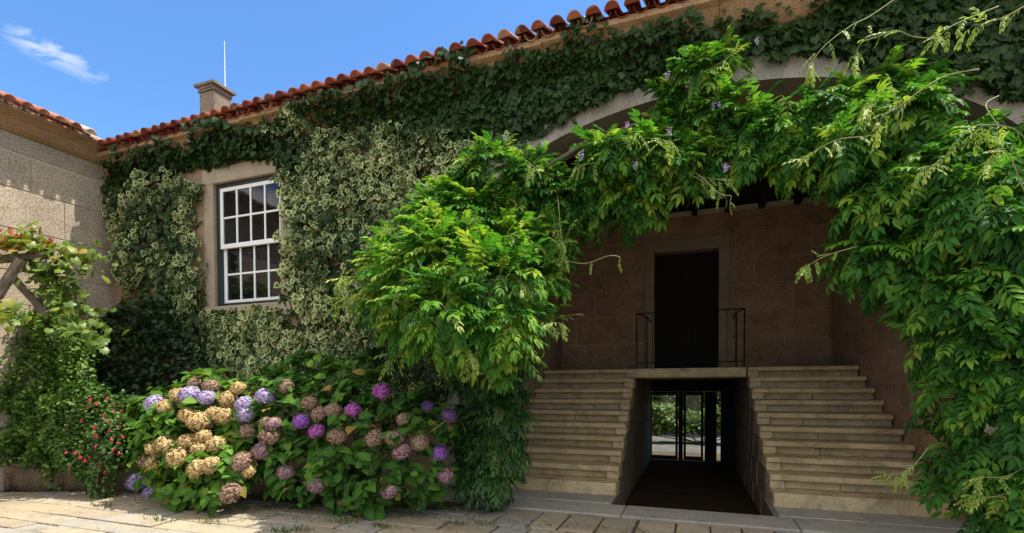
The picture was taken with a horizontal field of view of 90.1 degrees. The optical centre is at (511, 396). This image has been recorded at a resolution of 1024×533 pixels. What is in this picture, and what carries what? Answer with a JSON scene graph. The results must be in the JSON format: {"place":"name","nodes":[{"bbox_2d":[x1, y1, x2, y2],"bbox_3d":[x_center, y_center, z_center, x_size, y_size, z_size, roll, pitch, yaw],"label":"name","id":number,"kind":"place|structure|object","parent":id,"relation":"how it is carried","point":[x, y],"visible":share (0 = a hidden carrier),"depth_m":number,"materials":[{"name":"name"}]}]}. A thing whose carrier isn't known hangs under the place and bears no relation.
{"place":"outdoors","nodes":[
{"label":"outdoors","id":0,"kind":"place"},
{"bbox_2d":[168,481,472,509],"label":"terrain","id":1,"kind":"structure","parent":0,"point":[255,489],"depth_m":6.75,"materials":[{"name":"brown soil"}]},
{"bbox_2d":[70,291,205,462],"bbox_3d":[-6.199,-0.153,8.055,3.160,3.046,0.933,0,1,20],"label":"shrub","id":2,"kind":"object","parent":1,"relation":"on","point":[154,349],"visible":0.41,"depth_m":7.85,"materials":[{"name":"green plant"}]},
{"bbox_2d":[118,366,292,517],"bbox_3d":[-4.234,0.542,6.723,2.804,1.927,1.388,0,1,20],"label":"hydrangea","id":3,"kind":"object","parent":1,"relation":"on","point":[213,456],"visible":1,"depth_m":6.26,"materials":[{"name":"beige plant"}]},
{"bbox_2d":[0,0,664,139],"label":"sky","id":4,"kind":"structure","parent":0,"point":[112,68],"materials":[{"name":"blue"}]},
{"bbox_2d":[0,488,795,532],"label":"paving","id":5,"kind":"structure","parent":0,"point":[31,511],"depth_m":5.74,"materials":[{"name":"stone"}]},
{"bbox_2d":[0,252,50,316],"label":"pergola","id":6,"kind":"object","parent":5,"relation":"on","point":[9,278],"visible":0.91,"depth_m":6.89,"materials":[{"name":"wood"}]},
{"bbox_2d":[0,220,129,409],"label":"grape vine","id":7,"kind":"object","parent":6,"relation":"on","point":[25,240],"visible":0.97,"depth_m":6.98,"materials":[{"name":"green plant"}]},
{"bbox_2d":[0,90,116,490],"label":"side wing","id":8,"kind":"structure","parent":5,"relation":"on","point":[51,175],"depth_m":7.90,"materials":[{"name":"beige stone"}]},
{"bbox_2d":[4,461,167,491],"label":"planter wall","id":9,"kind":"structure","parent":5,"relation":"on","point":[18,478],"depth_m":7.38,"materials":[{"name":"stone"}]},
{"bbox_2d":[241,349,465,520],"bbox_3d":[-2.147,0.432,6.213,3.401,2.077,1.201,0,1,20],"label":"hydrangea","id":10,"kind":"object","parent":5,"relation":"on","point":[342,485],"visible":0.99,"depth_m":5.90,"materials":[{"name":"green plant"}]},
{"bbox_2d":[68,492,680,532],"bbox_3d":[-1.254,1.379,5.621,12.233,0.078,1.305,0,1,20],"label":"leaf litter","id":11,"kind":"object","parent":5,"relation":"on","point":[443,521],"visible":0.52,"depth_m":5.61,"materials":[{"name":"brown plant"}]},
{"bbox_2d":[323,173,586,450],"bbox_3d":[-0.654,-0.615,5.641,2.286,4.020,2.730,-1,1,-36],"label":"wisteria","id":12,"kind":"object","parent":5,"relation":"on","point":[482,250],"visible":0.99,"depth_m":4.94,"materials":[{"name":"green plant"}]},
{"bbox_2d":[744,0,1023,532],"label":"wisteria","id":13,"kind":"object","parent":5,"relation":"on","point":[967,331],"visible":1,"depth_m":4.03,"materials":[{"name":"green plant"}]},
{"bbox_2d":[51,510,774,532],"bbox_3d":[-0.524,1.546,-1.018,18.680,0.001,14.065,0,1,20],"label":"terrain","id":14,"kind":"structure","parent":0,"point":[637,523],"depth_m":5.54,"materials":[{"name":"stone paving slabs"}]},
{"bbox_2d":[44,383,138,498],"bbox_3d":[-6.581,0.619,7.490,3.215,1.630,0.889,0,1,20],"label":"fuchsia","id":15,"kind":"object","parent":14,"relation":"on","point":[97,450],"visible":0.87,"depth_m":6.99,"materials":[{"name":"green plant"}]},
{"bbox_2d":[1,397,979,528],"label":"ground","id":16,"kind":"structure","parent":0,"point":[770,507],"depth_m":6.71,"materials":[{"name":"grey stone"}]},
{"bbox_2d":[0,291,116,489],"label":"shrub","id":17,"kind":"object","parent":16,"relation":"on","point":[56,379],"visible":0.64,"depth_m":7.39,"materials":[{"name":"green plant"}]},
{"bbox_2d":[97,0,1023,527],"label":"stone house","id":18,"kind":"structure","parent":16,"relation":"on","point":[753,254],"depth_m":8.85,"materials":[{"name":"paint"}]},
{"bbox_2d":[101,166,208,470],"bbox_3d":[-5.858,-1.147,8.285,2.300,5.016,0.465,0,1,20],"label":"ivy","id":19,"kind":"object","parent":18,"relation":"attached to","point":[185,256],"visible":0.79,"depth_m":8.18,"materials":[{"name":"green plant"}]},
{"bbox_2d":[216,174,280,305],"bbox_3d":[-4.005,-2.360,7.881,1.330,1.910,0.170,0,1,20],"label":"window","id":20,"kind":"structure","parent":18,"relation":"in","point":[248,257],"depth_m":7.91,"materials":[{"name":"white paint"}]},
{"bbox_2d":[173,103,510,479],"bbox_3d":[-2.720,-1.316,7.109,5.783,5.381,0.555,0,1,20],"label":"ivy","id":21,"kind":"object","parent":18,"relation":"attached to","point":[239,328],"visible":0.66,"depth_m":7.13,"materials":[{"name":"green plant"}]},
{"bbox_2d":[439,343,543,511],"bbox_3d":[-0.288,0.311,6.082,1.370,2.281,0.809,0,1,20],"label":"creeper","id":22,"kind":"object","parent":18,"relation":"attached to","point":[485,484],"visible":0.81,"depth_m":5.91,"materials":[{"name":"green plant"}]},
{"bbox_2d":[97,0,1023,219],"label":"ivy","id":23,"kind":"object","parent":18,"relation":"attached to","point":[555,93],"visible":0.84,"depth_m":5.82,"materials":[{"name":"green plant"}]},
{"bbox_2d":[430,25,789,320],"bbox_3d":[0.864,-2.207,5.439,3.965,2.864,1.268,0,1,20],"label":"wisteria","id":24,"kind":"object","parent":18,"relation":"attached to","point":[670,161],"visible":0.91,"depth_m":5.20,"materials":[{"name":"green plant"}]},
{"bbox_2d":[655,251,717,368],"bbox_3d":[3.675,-1.774,10.792,1.250,2.451,0.075,0,1,20],"label":"door","id":25,"kind":"structure","parent":18,"relation":"in","point":[683,282],"depth_m":10.77,"materials":[{"name":"black wood"}]},
{"bbox_2d":[636,308,744,368],"bbox_3d":[3.436,-1.041,9.906,1.870,1.044,1.394,0,1,20],"label":"iron railing","id":26,"kind":"object","parent":18,"relation":"on","point":[734,316],"visible":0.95,"depth_m":9.33,"materials":[{"name":"black metal"}]},
{"bbox_2d":[649,380,734,465],"bbox_3d":[4.179,0.605,12.003,1.948,1.992,0.586,0,1,20],"label":"glazed door","id":27,"kind":"structure","parent":18,"relation":"attached to","point":[726,388],"depth_m":12.07,"materials":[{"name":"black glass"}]},
{"bbox_2d":[650,392,677,459],"bbox_3d":[3.691,0.715,12.446,0.656,1.645,0.040,0,1,20],"label":"door leaf","id":28,"kind":"structure","parent":27,"relation":"in","point":[668,457],"depth_m":12.36,"materials":[{"name":"black metal"}]},
{"bbox_2d":[683,392,702,460],"bbox_3d":[4.332,0.717,12.213,0.445,1.645,0.040,0,1,20],"label":"door leaf","id":29,"kind":"structure","parent":27,"relation":"in","point":[692,458],"depth_m":12.21,"materials":[{"name":"black metal"}]},
{"bbox_2d":[507,369,650,504],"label":"stone staircase","id":30,"kind":"structure","parent":16,"relation":"on","point":[588,437],"depth_m":8.32,"materials":[{"name":"stone"}]},
{"bbox_2d":[443,497,980,532],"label":"kerb","id":31,"kind":"structure","parent":16,"relation":"on","point":[776,523],"depth_m":5.68,"materials":[{"name":"stone"}]},
{"bbox_2d":[734,365,978,530],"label":"stone staircase","id":32,"kind":"structure","parent":16,"relation":"on","point":[820,442],"depth_m":6.96,"materials":[{"name":"stone"}]},
{"bbox_2d":[652,432,719,453],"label":"path","id":33,"kind":"structure","parent":0,"point":[664,444],"depth_m":16.03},
{"bbox_2d":[652,399,720,442],"bbox_3d":[5.662,0.802,16.330,7.234,1.430,1.309,0,1,20],"label":"hedge","id":34,"kind":"object","parent":33,"relation":"on","point":[664,424],"visible":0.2,"depth_m":16.19,"materials":[{"name":"green plant"}]},
{"bbox_2d":[652,391,720,417],"bbox_3d":[6.739,-0.836,19.511,9.443,4.559,2.691,0,1,20],"label":"garden shrub","id":35,"kind":"object","parent":33,"relation":"on","point":[694,404],"visible":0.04,"depth_m":18.95,"materials":[{"name":"green plant"}]},
{"bbox_2d":[652,451,719,459],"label":"terrain","id":36,"kind":"structure","parent":0,"point":[673,453],"depth_m":13.74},
{"bbox_2d":[625,459,760,514],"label":"path","id":37,"kind":"structure","parent":0,"point":[697,486],"depth_m":9.11,"materials":[{"name":"brown stone"}]}
]}

